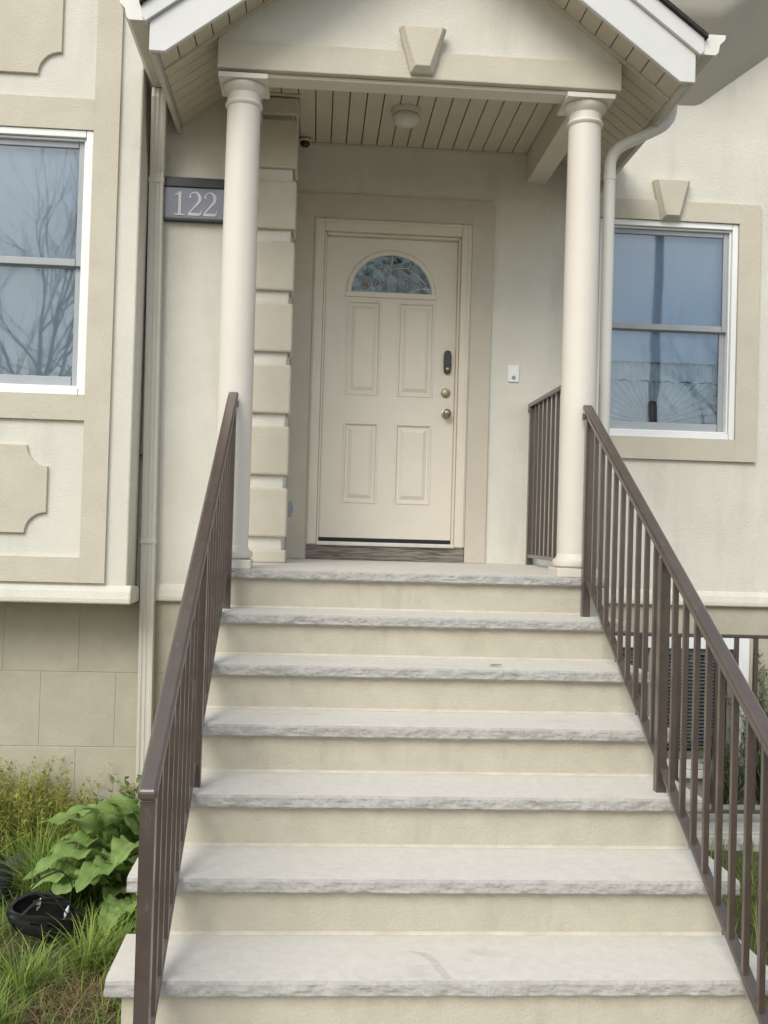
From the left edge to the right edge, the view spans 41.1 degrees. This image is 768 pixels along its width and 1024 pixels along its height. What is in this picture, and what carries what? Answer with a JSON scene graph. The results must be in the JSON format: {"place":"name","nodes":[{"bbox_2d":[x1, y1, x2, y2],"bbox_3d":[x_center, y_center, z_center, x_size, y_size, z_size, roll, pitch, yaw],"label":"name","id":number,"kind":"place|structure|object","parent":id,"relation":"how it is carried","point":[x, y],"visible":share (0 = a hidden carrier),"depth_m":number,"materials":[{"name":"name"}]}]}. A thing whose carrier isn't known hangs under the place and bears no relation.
{"place":"outdoors","nodes":[
{"label":"outdoors","id":0,"kind":"place"},
{"bbox_2d":[6,851,39,874],"bbox_3d":[-1.863,1.834,5.320,0.207,0.133,0.157,2,-1,-4],"label":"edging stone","id":1,"kind":"object","parent":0,"point":[11,861],"visible":0.11,"depth_m":5.27,"materials":[{"name":"grey stone"}]},
{"bbox_2d":[0,543,767,1023],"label":"ground","id":2,"kind":"structure","parent":0,"point":[12,937],"depth_m":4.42,"materials":[{"name":"green plant"}]},
{"bbox_2d":[0,853,12,905],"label":"edging stone","id":3,"kind":"object","parent":2,"relation":"on","point":[5,885],"visible":0.9,"depth_m":4.85,"materials":[{"name":"grey stone"}]},
{"bbox_2d":[6,871,79,939],"bbox_3d":[-1.458,1.704,4.392,0.297,0.266,0.238,2,-1,-4],"label":"basket","id":4,"kind":"object","parent":2,"relation":"on","point":[27,915],"visible":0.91,"depth_m":4.37,"materials":[{"name":"black plastic"}]},
{"bbox_2d":[0,946,120,1023],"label":"dry grass","id":5,"kind":"structure","parent":2,"relation":"on","point":[64,998],"depth_m":3.81,"materials":[{"name":"plant"}]},
{"bbox_2d":[0,755,138,854],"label":"wispy weeds","id":6,"kind":"object","parent":2,"relation":"on","point":[19,811],"visible":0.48,"depth_m":5.61,"materials":[{"name":"green plant"}]},
{"bbox_2d":[23,795,139,933],"bbox_3d":[-1.287,1.634,4.875,0.824,0.441,1.161,2,-1,-30],"label":"broadleaf plant","id":7,"kind":"object","parent":2,"relation":"on","point":[121,813],"visible":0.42,"depth_m":4.77,"materials":[{"name":"green plant"}]},
{"bbox_2d":[87,774,140,854],"bbox_3d":[-1.284,1.675,5.651,0.614,0.426,0.614,2,-1,-4],"label":"leafy weed","id":8,"kind":"object","parent":2,"relation":"on","point":[138,779],"visible":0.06,"depth_m":5.57,"materials":[{"name":"green plant"}]},
{"bbox_2d":[0,0,767,834],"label":"house","id":9,"kind":"structure","parent":2,"relation":"on","point":[362,302],"depth_m":6.02,"materials":[{"name":"paint"}]},
{"bbox_2d":[0,117,150,455],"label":"window","id":10,"kind":"structure","parent":9,"relation":"in","point":[46,174],"depth_m":5.75,"materials":[{"name":"glass"}]},
{"bbox_2d":[163,176,224,223],"bbox_3d":[-1.110,-1.833,6.022,0.400,0.255,0.044,2,-1,-4],"label":"house number sign","id":11,"kind":"object","parent":9,"relation":"attached to","point":[192,200],"visible":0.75,"depth_m":6.01,"materials":[{"name":"black plastic"}]},
{"bbox_2d":[288,501,292,516],"bbox_3d":[-0.600,-0.018,6.462,0.052,0.100,0.080,2,-1,-4],"label":"outlet box","id":12,"kind":"object","parent":9,"relation":"attached to","point":[290,508],"visible":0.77,"depth_m":6.42,"materials":[{"name":"grey plastic"}]},
{"bbox_2d":[299,138,311,147],"bbox_3d":[-0.518,-2.421,6.729,0.084,0.048,0.084,2,-1,-4],"label":"security camera","id":13,"kind":"object","parent":9,"relation":"attached to","point":[305,142],"visible":0.99,"depth_m":6.71,"materials":[{"name":"plastic"}]},
{"bbox_2d":[316,236,457,543],"bbox_3d":[0.032,-0.813,6.862,0.940,2.080,0.141,2,-1,-4],"label":"front door","id":14,"kind":"structure","parent":9,"relation":"in","point":[390,328],"depth_m":6.86,"materials":[{"name":"paint"}]},
{"bbox_2d":[391,104,421,128],"bbox_3d":[0.135,-2.395,6.232,0.184,0.104,0.184,2,-1,-4],"label":"porch light","id":15,"kind":"object","parent":9,"relation":"attached to","point":[405,116],"visible":1,"depth_m":6.17,"materials":[{"name":"glass"}]},
{"bbox_2d":[508,365,518,381],"bbox_3d":[0.869,-0.929,6.866,0.076,0.112,0.020,2,-1,-4],"label":"doorbell","id":16,"kind":"object","parent":9,"relation":"attached to","point":[513,373],"visible":1,"depth_m":6.87,"materials":[{"name":"white plastic"}]},
{"bbox_2d":[596,218,737,439],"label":"window","id":17,"kind":"structure","parent":9,"relation":"in","point":[674,309],"depth_m":7.06,"materials":[{"name":"glass"}]},
{"bbox_2d":[614,636,749,778],"bbox_3d":[1.855,1.312,6.950,1.335,0.949,0.170,2,-1,-4],"label":"basement window","id":18,"kind":"structure","parent":9,"relation":"in","point":[744,643],"depth_m":6.98,"materials":[{"name":"white plastic"}]},
{"bbox_2d":[103,558,767,1023],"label":"front steps","id":19,"kind":"structure","parent":2,"relation":"on","point":[409,804],"depth_m":3.94,"materials":[{"name":"stone"}]},
{"bbox_2d":[133,392,238,1023],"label":"stair railing","id":20,"kind":"object","parent":19,"relation":"on","point":[170,780],"visible":1,"depth_m":3.51,"materials":[{"name":"brown metal"}]},
{"bbox_2d":[525,385,560,564],"bbox_3d":[1.022,-0.189,6.250,0.058,1.100,1.238,2,-1,-4],"label":"porch railing","id":21,"kind":"object","parent":19,"relation":"on","point":[538,479],"visible":0.62,"depth_m":6.47,"materials":[{"name":"brown metal"}]},
{"bbox_2d":[580,405,767,1023],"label":"stair railing","id":22,"kind":"object","parent":19,"relation":"on","point":[667,565],"visible":1,"depth_m":3.99,"materials":[{"name":"brown metal"}]},
{"bbox_2d":[688,804,759,851],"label":"stone curb","id":23,"kind":"structure","parent":2,"relation":"on","point":[755,825],"depth_m":6.14,"materials":[{"name":"stone"}]},
{"bbox_2d":[615,632,767,813],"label":"area railing","id":24,"kind":"object","parent":23,"relation":"on","point":[755,638],"visible":0.17,"depth_m":6.23,"materials":[{"name":"brown metal"}]},
{"bbox_2d":[688,727,760,804],"bbox_3d":[2.280,1.727,6.862,0.532,0.578,0.333,1,-1,9],"label":"shrub","id":25,"kind":"object","parent":2,"relation":"on","point":[726,789],"visible":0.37,"depth_m":6.82,"materials":[{"name":"green plant"}]},
{"bbox_2d":[726,649,767,798],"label":"shrub","id":26,"kind":"object","parent":2,"relation":"on","point":[758,744],"visible":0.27,"depth_m":6.85,"materials":[{"name":"green plant"}]},
{"bbox_2d":[647,401,656,421],"bbox_3d":[1.845,-0.670,7.046,0.068,0.187,0.068,2,-1,-4],"label":"vase","id":27,"kind":"object","parent":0,"point":[651,411],"visible":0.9,"depth_m":7.02,"materials":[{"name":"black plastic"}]}
]}

